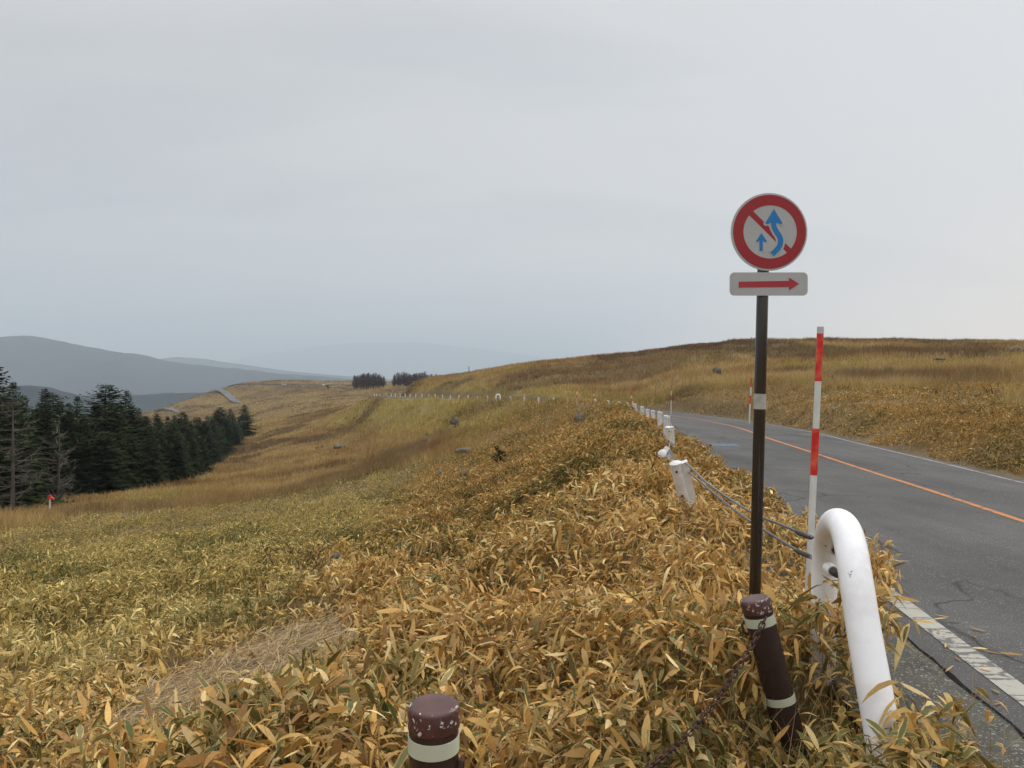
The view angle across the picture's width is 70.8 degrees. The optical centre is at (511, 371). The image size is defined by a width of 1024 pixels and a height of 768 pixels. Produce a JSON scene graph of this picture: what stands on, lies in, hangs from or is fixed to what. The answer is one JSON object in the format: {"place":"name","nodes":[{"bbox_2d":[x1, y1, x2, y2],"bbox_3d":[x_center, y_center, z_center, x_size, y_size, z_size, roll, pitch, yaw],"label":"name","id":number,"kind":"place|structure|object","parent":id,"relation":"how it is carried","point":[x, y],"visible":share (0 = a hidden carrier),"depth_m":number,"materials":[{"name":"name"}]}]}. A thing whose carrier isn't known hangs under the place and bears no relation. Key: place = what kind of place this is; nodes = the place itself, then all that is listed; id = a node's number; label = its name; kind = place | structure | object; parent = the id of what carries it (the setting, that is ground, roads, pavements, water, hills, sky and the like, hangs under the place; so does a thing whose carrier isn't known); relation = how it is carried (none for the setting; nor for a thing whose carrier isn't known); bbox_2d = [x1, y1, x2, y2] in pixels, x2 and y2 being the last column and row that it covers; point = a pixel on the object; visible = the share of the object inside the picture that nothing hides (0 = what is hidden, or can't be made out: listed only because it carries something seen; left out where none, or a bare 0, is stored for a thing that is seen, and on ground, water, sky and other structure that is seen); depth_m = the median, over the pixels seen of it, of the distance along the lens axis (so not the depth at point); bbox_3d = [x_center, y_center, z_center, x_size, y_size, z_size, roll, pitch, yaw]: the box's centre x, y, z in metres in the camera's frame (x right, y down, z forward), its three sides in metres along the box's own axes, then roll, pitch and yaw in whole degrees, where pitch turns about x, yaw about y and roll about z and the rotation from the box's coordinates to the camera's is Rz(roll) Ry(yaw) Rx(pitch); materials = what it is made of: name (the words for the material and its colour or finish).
{"place":"outdoors","nodes":[
{"label":"outdoors","id":0,"kind":"place"},
{"bbox_2d":[0,385,120,416],"bbox_3d":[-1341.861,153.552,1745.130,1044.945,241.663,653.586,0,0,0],"label":"wooded hill","id":1,"kind":"structure","parent":0,"point":[30,392],"depth_m":1725.84,"materials":[{"name":"grey plant"}]},
{"bbox_2d":[81,391,211,412],"bbox_3d":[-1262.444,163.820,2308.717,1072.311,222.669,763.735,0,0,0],"label":"wooded hill","id":2,"kind":"structure","parent":0,"point":[146,403],"depth_m":2250.02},
{"bbox_2d":[153,408,179,412],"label":"road","id":3,"kind":"structure","parent":0,"point":[169,409],"depth_m":548.48,"materials":[{"name":"grey asphalt"}]},
{"bbox_2d":[0,336,387,395],"bbox_3d":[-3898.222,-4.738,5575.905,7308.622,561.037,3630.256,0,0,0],"label":"mountain","id":4,"kind":"structure","parent":0,"point":[76,369],"depth_m":5078.23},
{"bbox_2d":[161,357,391,380],"bbox_3d":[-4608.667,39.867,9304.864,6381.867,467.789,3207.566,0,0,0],"label":"mountain","id":5,"kind":"structure","parent":0,"point":[199,361],"depth_m":9135.38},
{"bbox_2d":[215,383,351,403],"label":"road","id":6,"kind":"structure","parent":0,"point":[230,397],"depth_m":643.83,"materials":[{"name":"grey asphalt"}]},
{"bbox_2d":[251,535,331,579],"bbox_3d":[-2.748,2.457,9.345,1.348,0.724,0.730,0,0,28],"label":"shrub","id":7,"kind":"object","parent":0,"point":[313,558],"visible":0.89,"depth_m":9.30,"materials":[{"name":"plant"}]},
{"bbox_2d":[227,342,551,378],"bbox_3d":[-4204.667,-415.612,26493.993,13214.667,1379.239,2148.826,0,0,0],"label":"mountain","id":8,"kind":"structure","parent":0,"point":[387,360],"depth_m":26067.57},
{"bbox_2d":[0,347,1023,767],"bbox_3d":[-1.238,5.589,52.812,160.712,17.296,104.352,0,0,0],"label":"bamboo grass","id":9,"kind":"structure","parent":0,"point":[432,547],"depth_m":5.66,"materials":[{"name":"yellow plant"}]},
{"bbox_2d":[0,336,1023,767],"bbox_3d":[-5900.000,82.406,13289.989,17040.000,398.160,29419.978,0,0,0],"label":"ground","id":10,"kind":"structure","parent":0,"point":[212,399],"depth_m":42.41,"materials":[{"name":"plant"}]},
{"bbox_2d":[0,394,45,511],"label":"dead conifer","id":11,"kind":"object","parent":10,"relation":"on","point":[13,498],"visible":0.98,"depth_m":53.98,"materials":[{"name":"grey wood"}]},
{"bbox_2d":[0,382,51,504],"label":"fir tree","id":12,"kind":"object","parent":10,"relation":"on","point":[16,397],"visible":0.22,"depth_m":66.08,"materials":[{"name":"green plant"}]},
{"bbox_2d":[16,394,44,434],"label":"fir tree","id":13,"kind":"object","parent":10,"relation":"on","point":[23,397],"visible":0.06,"depth_m":78.10,"materials":[{"name":"green plant"}]},
{"bbox_2d":[0,396,72,499],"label":"fir tree","id":14,"kind":"object","parent":10,"relation":"on","point":[42,489],"visible":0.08,"depth_m":69.56,"materials":[{"name":"green plant"}]},
{"bbox_2d":[0,367,73,513],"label":"fir tree","id":15,"kind":"object","parent":10,"relation":"on","point":[29,500],"visible":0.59,"depth_m":58.11,"materials":[{"name":"green plant"}]},
{"bbox_2d":[19,409,75,489],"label":"fir tree","id":16,"kind":"object","parent":10,"relation":"on","point":[32,413],"visible":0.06,"depth_m":74.01,"materials":[{"name":"green plant"}]},
{"bbox_2d":[48,495,54,508],"bbox_3d":[-31.976,9.415,49.995,0.390,1.776,0.110,0,0,0],"label":"marker stake","id":17,"kind":"object","parent":10,"relation":"on","point":[50,497],"visible":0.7,"depth_m":49.95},
{"bbox_2d":[27,418,79,505],"bbox_3d":[-38.931,7.889,60.949,4.407,7.985,4.144,0,0,-35],"label":"dead conifer","id":18,"kind":"object","parent":10,"relation":"on","point":[59,482],"visible":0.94,"depth_m":60.96,"materials":[{"name":"grey wood"}]},
{"bbox_2d":[26,389,81,499],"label":"fir tree","id":19,"kind":"object","parent":10,"relation":"on","point":[43,423],"visible":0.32,"depth_m":72.87,"materials":[{"name":"green plant"}]},
{"bbox_2d":[24,392,89,437],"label":"fir tree","id":20,"kind":"object","parent":10,"relation":"on","point":[55,397],"visible":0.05,"depth_m":90.33,"materials":[{"name":"green plant"}]},
{"bbox_2d":[36,435,79,501],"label":"fir tree","id":21,"kind":"object","parent":10,"relation":"on","point":[49,461],"visible":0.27,"depth_m":71.82,"materials":[{"name":"green plant"}]},
{"bbox_2d":[49,401,81,462],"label":"fir tree","id":22,"kind":"object","parent":10,"relation":"on","point":[62,425],"visible":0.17,"depth_m":77.98,"materials":[{"name":"green plant"}]},
{"bbox_2d":[64,403,80,441],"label":"fir tree","id":23,"kind":"object","parent":10,"relation":"on","point":[69,407],"visible":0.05,"depth_m":99.56,"materials":[{"name":"green plant"}]},
{"bbox_2d":[56,434,91,496],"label":"fir tree","id":24,"kind":"object","parent":10,"relation":"on","point":[73,472],"visible":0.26,"depth_m":75.63,"materials":[{"name":"green plant"}]},
{"bbox_2d":[56,410,91,468],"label":"fir tree","id":25,"kind":"object","parent":10,"relation":"on","point":[70,415],"visible":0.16,"depth_m":78.04,"materials":[{"name":"green plant"}]},
{"bbox_2d":[68,396,94,456],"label":"fir tree","id":26,"kind":"object","parent":10,"relation":"on","point":[77,400],"visible":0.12,"depth_m":83.87,"materials":[{"name":"green plant"}]},
{"bbox_2d":[65,436,111,494],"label":"fir tree","id":27,"kind":"object","parent":10,"relation":"on","point":[82,470],"visible":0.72,"depth_m":76.12,"materials":[{"name":"green plant"}]},
{"bbox_2d":[66,415,122,493],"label":"fir tree","id":28,"kind":"object","parent":10,"relation":"on","point":[85,427],"visible":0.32,"depth_m":78.16,"materials":[{"name":"green plant"}]},
{"bbox_2d":[86,406,102,440],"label":"fir tree","id":29,"kind":"object","parent":10,"relation":"on","point":[95,416],"visible":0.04,"depth_m":91.93,"materials":[{"name":"green plant"}]},
{"bbox_2d":[76,432,140,494],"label":"fir tree","id":30,"kind":"object","parent":10,"relation":"on","point":[104,460],"visible":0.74,"depth_m":77.85,"materials":[{"name":"green plant"}]},
{"bbox_2d":[58,384,160,462],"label":"fir tree","id":31,"kind":"object","parent":10,"relation":"on","point":[101,398],"visible":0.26,"depth_m":91.49,"materials":[{"name":"green plant"}]},
{"bbox_2d":[89,401,145,483],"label":"fir tree","id":32,"kind":"object","parent":10,"relation":"on","point":[114,422],"visible":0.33,"depth_m":84.61,"materials":[{"name":"green plant"}]},
{"bbox_2d":[109,431,145,490],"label":"fir tree","id":33,"kind":"object","parent":10,"relation":"on","point":[121,437],"visible":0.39,"depth_m":81.91,"materials":[{"name":"green plant"}]},
{"bbox_2d":[117,391,143,450],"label":"fir tree","id":34,"kind":"object","parent":10,"relation":"on","point":[129,404],"visible":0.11,"depth_m":94.04,"materials":[{"name":"green plant"}]},
{"bbox_2d":[115,405,156,467],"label":"fir tree","id":35,"kind":"object","parent":10,"relation":"on","point":[133,418],"visible":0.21,"depth_m":93.38,"materials":[{"name":"green plant"}]},
{"bbox_2d":[114,433,160,487],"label":"fir tree","id":36,"kind":"object","parent":10,"relation":"on","point":[134,455],"visible":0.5,"depth_m":83.83,"materials":[{"name":"green plant"}]},
{"bbox_2d":[136,429,171,488],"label":"fir tree","id":37,"kind":"object","parent":10,"relation":"on","point":[154,462],"visible":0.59,"depth_m":85.99,"materials":[{"name":"green plant"}]},
{"bbox_2d":[147,413,166,451],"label":"fir tree","id":38,"kind":"object","parent":10,"relation":"on","point":[158,424],"visible":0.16,"depth_m":103.74,"materials":[{"name":"green plant"}]},
{"bbox_2d":[151,419,168,442],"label":"fir tree","id":39,"kind":"object","parent":10,"relation":"on","point":[162,424],"visible":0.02,"depth_m":148.03,"materials":[{"name":"green plant"}]},
{"bbox_2d":[139,415,182,474],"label":"fir tree","id":40,"kind":"object","parent":10,"relation":"on","point":[147,424],"visible":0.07,"depth_m":96.78,"materials":[{"name":"green plant"}]},
{"bbox_2d":[151,432,180,484],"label":"fir tree","id":41,"kind":"object","parent":10,"relation":"on","point":[162,443],"visible":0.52,"depth_m":94.47,"materials":[{"name":"green plant"}]},
{"bbox_2d":[161,417,183,449],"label":"fir tree","id":42,"kind":"object","parent":10,"relation":"on","point":[166,426],"visible":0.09,"depth_m":111.02,"materials":[{"name":"green plant"}]},
{"bbox_2d":[166,415,183,438],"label":"fir tree","id":43,"kind":"object","parent":10,"relation":"on","point":[173,422],"visible":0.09,"depth_m":140.16,"materials":[{"name":"green plant"}]},
{"bbox_2d":[162,419,198,478],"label":"fir tree","id":44,"kind":"object","parent":10,"relation":"on","point":[169,437],"visible":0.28,"depth_m":98.34,"materials":[{"name":"green plant"}]},
{"bbox_2d":[165,432,196,482],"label":"fir tree","id":45,"kind":"object","parent":10,"relation":"on","point":[177,475],"visible":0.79,"depth_m":95.67,"materials":[{"name":"green plant"}]},
{"bbox_2d":[174,411,198,457],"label":"fir tree","id":46,"kind":"object","parent":10,"relation":"on","point":[185,416],"visible":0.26,"depth_m":127.88,"materials":[{"name":"green plant"}]},
{"bbox_2d":[182,422,204,469],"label":"fir tree","id":47,"kind":"object","parent":10,"relation":"on","point":[189,434],"visible":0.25,"depth_m":116.71,"materials":[{"name":"green plant"}]},
{"bbox_2d":[183,435,207,476],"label":"fir tree","id":48,"kind":"object","parent":10,"relation":"on","point":[194,458],"visible":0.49,"depth_m":103.81,"materials":[{"name":"green plant"}]},
{"bbox_2d":[183,417,220,451],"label":"fir tree","id":49,"kind":"object","parent":10,"relation":"on","point":[195,421],"visible":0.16,"depth_m":148.09,"materials":[{"name":"green plant"}]},
{"bbox_2d":[192,436,216,472],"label":"fir tree","id":50,"kind":"object","parent":10,"relation":"on","point":[206,460],"visible":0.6,"depth_m":116.31,"materials":[{"name":"green plant"}]},
{"bbox_2d":[199,416,212,434],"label":"fir tree","id":51,"kind":"object","parent":10,"relation":"on","point":[206,423],"visible":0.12,"depth_m":174.33,"materials":[{"name":"green plant"}]},
{"bbox_2d":[195,421,223,465],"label":"fir tree","id":52,"kind":"object","parent":10,"relation":"on","point":[207,436],"visible":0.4,"depth_m":130.50,"materials":[{"name":"green plant"}]},
{"bbox_2d":[209,435,222,463],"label":"fir tree","id":53,"kind":"object","parent":10,"relation":"on","point":[216,455],"visible":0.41,"depth_m":134.14,"materials":[{"name":"green plant"}]},
{"bbox_2d":[205,419,229,459],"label":"fir tree","id":54,"kind":"object","parent":10,"relation":"on","point":[217,435],"visible":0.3,"depth_m":150.55,"materials":[{"name":"green plant"}]},
{"bbox_2d":[213,413,221,431],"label":"fir tree","id":55,"kind":"object","parent":10,"relation":"on","point":[215,417],"visible":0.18,"depth_m":189.80,"materials":[{"name":"green plant"}]},
{"bbox_2d":[218,432,232,455],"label":"fir tree","id":56,"kind":"object","parent":10,"relation":"on","point":[228,447],"visible":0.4,"depth_m":156.81,"materials":[{"name":"green plant"}]},
{"bbox_2d":[208,406,243,440],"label":"fir tree","id":57,"kind":"object","parent":10,"relation":"on","point":[222,419],"visible":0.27,"depth_m":204.54,"materials":[{"name":"green plant"}]},
{"bbox_2d":[76,606,381,753],"bbox_3d":[-1.920,2.270,5.551,2.429,0.701,3.848,0,0,0],"label":"flattened straw","id":58,"kind":"object","parent":10,"relation":"on","point":[256,653],"visible":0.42,"depth_m":5.76,"materials":[{"name":"beige plant"}]},
{"bbox_2d":[221,421,236,452],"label":"fir tree","id":59,"kind":"object","parent":10,"relation":"on","point":[227,434],"visible":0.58,"depth_m":171.60,"materials":[{"name":"green plant"}]},
{"bbox_2d":[225,409,244,440],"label":"fir tree","id":60,"kind":"object","parent":10,"relation":"on","point":[229,411],"visible":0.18,"depth_m":214.21,"materials":[{"name":"green plant"}]},
{"bbox_2d":[229,421,245,445],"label":"fir tree","id":61,"kind":"object","parent":10,"relation":"on","point":[236,431],"visible":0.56,"depth_m":194.35,"materials":[{"name":"green plant"}]},
{"bbox_2d":[235,404,260,436],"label":"fir tree","id":62,"kind":"object","parent":10,"relation":"on","point":[247,422],"visible":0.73,"depth_m":244.37,"materials":[{"name":"green plant"}]},
{"bbox_2d":[330,552,342,564],"bbox_3d":[-2.375,2.517,9.723,0.165,0.174,0.217,0,0,2],"label":"boulder","id":63,"kind":"object","parent":10,"relation":"on","point":[337,554],"visible":0.39,"depth_m":9.68,"materials":[{"name":"grey stone"}]},
{"bbox_2d":[333,445,345,448],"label":"boulder","id":64,"kind":"object","parent":10,"relation":"on","point":[337,446],"visible":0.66,"depth_m":126.18,"materials":[{"name":"grey stone"}]},
{"bbox_2d":[354,376,358,389],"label":"larch tree","id":65,"kind":"object","parent":10,"relation":"on","point":[356,383],"visible":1,"depth_m":584.78,"materials":[{"name":"green plant"}]},
{"bbox_2d":[357,375,363,388],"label":"larch tree","id":66,"kind":"object","parent":10,"relation":"on","point":[360,380],"visible":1,"depth_m":584.79,"materials":[{"name":"green plant"}]},
{"bbox_2d":[359,374,365,388],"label":"larch tree","id":67,"kind":"object","parent":10,"relation":"on","point":[362,379],"visible":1,"depth_m":584.66,"materials":[{"name":"green plant"}]},
{"bbox_2d":[364,374,369,388],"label":"larch tree","id":68,"kind":"object","parent":10,"relation":"on","point":[365,379],"visible":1,"depth_m":584.60,"materials":[{"name":"green plant"}]},
{"bbox_2d":[366,373,372,386],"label":"larch tree","id":69,"kind":"object","parent":10,"relation":"on","point":[368,377],"visible":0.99,"depth_m":584.60,"materials":[{"name":"plant"}]},
{"bbox_2d":[371,373,376,387],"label":"larch tree","id":70,"kind":"object","parent":10,"relation":"on","point":[372,379],"visible":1,"depth_m":584.48,"materials":[{"name":"plant"}]},
{"bbox_2d":[373,373,378,388],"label":"larch tree","id":71,"kind":"object","parent":10,"relation":"on","point":[375,377],"visible":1,"depth_m":584.72,"materials":[{"name":"plant"}]},
{"bbox_2d":[394,372,400,386],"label":"larch tree","id":72,"kind":"object","parent":10,"relation":"on","point":[396,378],"visible":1,"depth_m":589.80,"materials":[{"name":"plant"}]},
{"bbox_2d":[400,371,405,385],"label":"larch tree","id":73,"kind":"object","parent":10,"relation":"on","point":[403,376],"visible":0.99,"depth_m":589.50,"materials":[{"name":"plant"}]},
{"bbox_2d":[404,372,408,385],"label":"larch tree","id":74,"kind":"object","parent":10,"relation":"on","point":[406,379],"visible":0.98,"depth_m":589.80,"materials":[{"name":"plant"}]},
{"bbox_2d":[408,693,464,767],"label":"bollard","id":75,"kind":"object","parent":10,"relation":"on","point":[433,730],"visible":1,"depth_m":1.97,"materials":[{"name":"brown paint"}]},
{"bbox_2d":[642,616,766,767],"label":"chain","id":76,"kind":"object","parent":75,"relation":"hanging from","point":[760,628],"visible":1,"depth_m":3.02,"materials":[{"name":"brown metal"}]},
{"bbox_2d":[435,470,442,478],"bbox_3d":[-3.784,5.370,37.847,0.559,0.430,0.680,0,0,-13],"label":"boulder","id":77,"kind":"object","parent":10,"relation":"on","point":[439,471],"visible":0.49,"depth_m":37.60,"materials":[{"name":"grey stone"}]},
{"bbox_2d":[450,416,458,424],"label":"boulder","id":78,"kind":"object","parent":10,"relation":"on","point":[454,420],"visible":0.98,"depth_m":78.73,"materials":[{"name":"grey stone"}]},
{"bbox_2d":[454,447,472,452],"bbox_3d":[-3.442,5.620,51.883,1.261,0.359,1.506,0,0,28],"label":"boulder","id":79,"kind":"object","parent":10,"relation":"on","point":[463,450],"visible":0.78,"depth_m":51.38,"materials":[{"name":"grey stone"}]},
{"bbox_2d":[460,470,468,476],"bbox_3d":[-2.154,4.621,32.797,0.535,0.275,0.425,0,0,35],"label":"boulder","id":80,"kind":"object","parent":10,"relation":"on","point":[463,473],"visible":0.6,"depth_m":32.65,"materials":[{"name":"grey stone"}]},
{"bbox_2d":[493,445,505,461],"bbox_3d":[-0.579,3.715,31.574,0.740,1.079,0.723,0,0,0],"label":"pine sapling","id":81,"kind":"object","parent":10,"relation":"on","point":[500,453],"visible":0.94,"depth_m":31.53,"materials":[{"name":"green plant"}]},
{"bbox_2d":[574,411,584,422],"bbox_3d":[3.695,2.491,39.616,0.619,0.652,0.728,0,0,-29],"label":"boulder","id":82,"kind":"object","parent":10,"relation":"on","point":[579,416],"visible":0.62,"depth_m":39.38,"materials":[{"name":"grey stone"}]},
{"bbox_2d":[657,412,662,426],"bbox_3d":[4.720,1.864,22.982,0.161,1.202,0.118,0,-1,-5],"label":"guard post","id":83,"kind":"object","parent":10,"relation":"on","point":[659,418],"visible":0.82,"depth_m":22.96,"materials":[{"name":"white concrete"}]},
{"bbox_2d":[663,415,669,435],"bbox_3d":[3.863,1.683,18.018,0.161,1.202,0.118,0,2,-5],"label":"guard post","id":84,"kind":"object","parent":10,"relation":"on","point":[666,422],"visible":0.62,"depth_m":17.97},
{"bbox_2d":[658,446,676,467],"bbox_3d":[2.268,1.362,9.882,0.128,0.175,1.306,36,-8,41],"label":"guard post","id":85,"kind":"object","parent":10,"relation":"on","point":[665,451],"visible":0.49,"depth_m":9.42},
{"bbox_2d":[665,426,674,446],"bbox_3d":[2.897,1.572,13.075,0.161,1.202,0.118,-8,7,-18],"label":"guard post","id":86,"kind":"object","parent":10,"relation":"on","point":[668,429],"visible":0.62,"depth_m":12.99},
{"bbox_2d":[637,410,811,558],"bbox_3d":[4.948,1.680,25.868,0.539,1.440,44.505,0,0,8],"label":"guard cable","id":87,"kind":"object","parent":86,"relation":"attached to","point":[748,519],"visible":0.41,"depth_m":5.37,"materials":[{"name":"metal"}]},
{"bbox_2d":[794,549,811,558],"bbox_3d":[1.662,1.036,4.105,0.030,0.042,0.211,0,0,0],"label":"turnbuckle","id":88,"kind":"object","parent":87,"relation":"attached to","point":[802,553],"visible":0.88,"depth_m":4.09,"materials":[{"name":"grey metal"}]},
{"bbox_2d":[669,459,695,522],"bbox_3d":[1.781,1.483,7.109,0.175,1.306,0.128,-14,10,7],"label":"guard post","id":89,"kind":"object","parent":10,"relation":"on","point":[682,480],"visible":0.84,"depth_m":6.99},
{"bbox_2d":[712,367,721,373],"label":"boulder","id":90,"kind":"object","parent":10,"relation":"on","point":[716,370],"visible":0.88,"depth_m":80.10,"materials":[{"name":"grey stone"}]},
{"bbox_2d":[748,378,751,423],"bbox_3d":[10.919,1.378,33.000,0.067,2.209,0.069,3,0,0],"label":"snow pole","id":91,"kind":"object","parent":10,"relation":"on","point":[750,400],"visible":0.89,"depth_m":32.97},
{"bbox_2d":[730,193,807,594],"bbox_3d":[1.675,0.491,4.740,0.507,3.317,0.098,0,0,0],"label":"road sign","id":92,"kind":"object","parent":10,"relation":"on","point":[768,232],"visible":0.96,"depth_m":4.70,"materials":[{"name":"metal"}]},
{"bbox_2d":[740,594,808,767],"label":"bollard","id":93,"kind":"object","parent":10,"relation":"on","point":[769,658],"visible":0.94,"depth_m":3.42,"materials":[{"name":"brown paint"}]},
{"bbox_2d":[803,327,823,658],"bbox_3d":[1.832,0.879,4.400,0.042,2.314,0.043,3,0,0],"label":"snow pole","id":94,"kind":"object","parent":10,"relation":"on","point":[815,435],"visible":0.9,"depth_m":4.38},
{"bbox_2d":[1009,346,1023,351],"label":"boulder","id":95,"kind":"object","parent":10,"relation":"on","point":[1016,347],"visible":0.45,"depth_m":79.46,"materials":[{"name":"grey stone"}]},
{"bbox_2d":[0,0,1023,361],"label":"sky","id":96,"kind":"structure","parent":0,"point":[217,180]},
{"bbox_2d":[373,395,1023,738],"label":"road","id":97,"kind":"structure","parent":0,"point":[954,532],"depth_m":7.93,"materials":[{"name":"grey asphalt"}]},
{"bbox_2d":[732,470,1023,764],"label":"fallen leaves","id":98,"kind":"object","parent":97,"relation":"on","point":[945,645],"visible":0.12,"depth_m":4.23,"materials":[{"name":"brown plant"}]},
{"bbox_2d":[732,552,1023,767],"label":"road shoulder","id":99,"kind":"object","parent":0,"point":[920,672],"visible":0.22,"depth_m":3.67},
{"bbox_2d":[809,508,899,766],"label":"barrier end loop","id":100,"kind":"object","parent":99,"relation":"on","point":[840,551],"visible":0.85,"depth_m":2.94,"materials":[{"name":"white metal"}]},
{"bbox_2d":[631,404,813,538],"bbox_3d":[4.950,1.504,25.868,0.535,1.272,44.504,0,0,8],"label":"guard cable","id":101,"kind":"object","parent":100,"relation":"attached to","point":[748,510],"visible":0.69,"depth_m":5.64,"materials":[{"name":"metal"}]},
{"bbox_2d":[794,530,811,539],"bbox_3d":[1.662,0.927,4.105,0.030,0.038,0.211,0,0,0],"label":"turnbuckle","id":102,"kind":"object","parent":101,"relation":"attached to","point":[801,533],"visible":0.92,"depth_m":4.09,"materials":[{"name":"grey metal"}]}
]}

